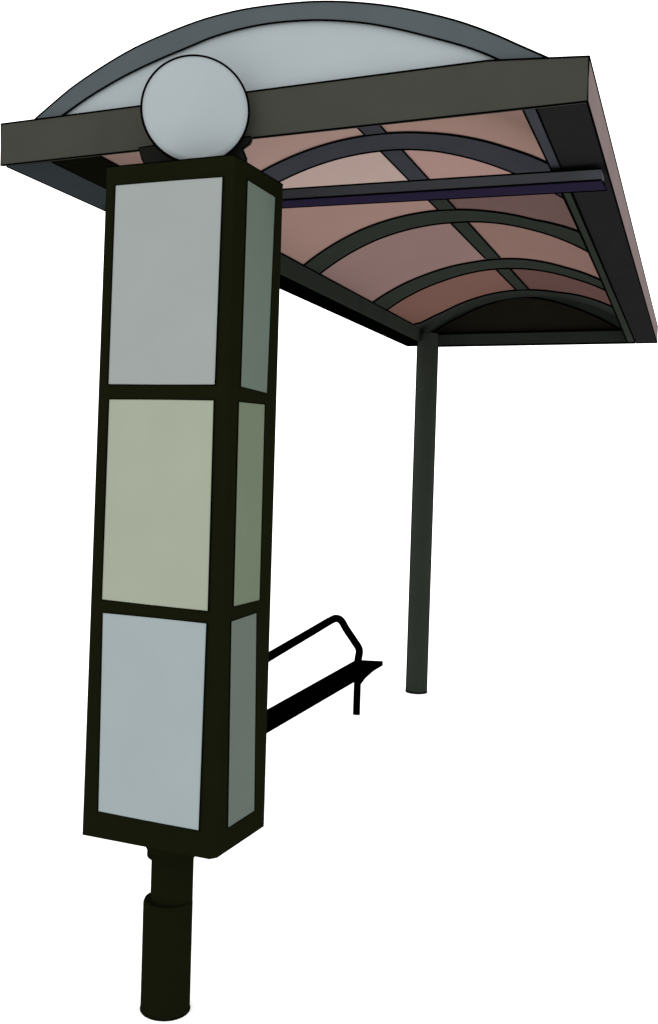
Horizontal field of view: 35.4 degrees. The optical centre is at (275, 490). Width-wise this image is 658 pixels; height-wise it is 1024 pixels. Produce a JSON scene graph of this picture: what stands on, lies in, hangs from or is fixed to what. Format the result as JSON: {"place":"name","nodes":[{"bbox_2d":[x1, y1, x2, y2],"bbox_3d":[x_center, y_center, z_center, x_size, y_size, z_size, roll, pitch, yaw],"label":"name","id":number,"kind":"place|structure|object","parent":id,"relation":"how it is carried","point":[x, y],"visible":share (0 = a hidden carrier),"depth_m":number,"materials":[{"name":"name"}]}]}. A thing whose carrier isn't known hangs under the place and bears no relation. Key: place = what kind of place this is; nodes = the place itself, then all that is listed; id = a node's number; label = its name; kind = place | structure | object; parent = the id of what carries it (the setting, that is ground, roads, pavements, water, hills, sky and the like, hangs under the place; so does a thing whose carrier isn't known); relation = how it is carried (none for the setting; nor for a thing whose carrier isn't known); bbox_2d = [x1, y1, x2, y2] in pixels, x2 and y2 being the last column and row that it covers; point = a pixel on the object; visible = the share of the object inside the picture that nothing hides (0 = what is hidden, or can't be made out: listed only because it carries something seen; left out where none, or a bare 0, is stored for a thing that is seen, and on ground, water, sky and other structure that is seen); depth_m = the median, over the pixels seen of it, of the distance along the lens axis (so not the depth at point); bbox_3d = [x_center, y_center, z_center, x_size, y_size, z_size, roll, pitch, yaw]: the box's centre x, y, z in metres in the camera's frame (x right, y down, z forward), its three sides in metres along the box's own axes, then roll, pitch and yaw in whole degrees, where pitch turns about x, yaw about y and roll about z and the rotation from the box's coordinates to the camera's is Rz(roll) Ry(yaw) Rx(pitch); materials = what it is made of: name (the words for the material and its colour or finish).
{"place":"outdoors","nodes":[
{"label":"outdoors","id":0,"kind":"place"},
{"bbox_2d":[0,469,657,1023],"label":"ground","id":1,"kind":"structure","parent":0,"point":[470,837],"depth_m":5.22,"materials":[{"name":"white"}]},
{"bbox_2d":[82,54,282,1020],"bbox_3d":[-0.269,0.153,3.007,0.422,2.741,0.350,2,1,22],"label":"bus stop totem","id":2,"kind":"object","parent":1,"relation":"on","point":[176,737],"visible":1,"depth_m":2.86,"materials":[{"name":"paint"}]},
{"bbox_2d":[267,615,382,732],"bbox_3d":[0.162,1.148,5.821,0.330,0.650,2.017,2,1,22],"label":"bench","id":3,"kind":"object","parent":1,"relation":"on","point":[358,670],"visible":0.68,"depth_m":6.00,"materials":[{"name":"black paint"}]},
{"bbox_2d":[0,0,657,693],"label":"bus shelter","id":4,"kind":"object","parent":1,"relation":"on","point":[448,182],"visible":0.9,"depth_m":3.67,"materials":[{"name":"green paint"}]},
{"bbox_2d":[0,0,657,488],"label":"sky","id":5,"kind":"structure","parent":0,"point":[567,415],"materials":[{"name":"white"}]}
]}

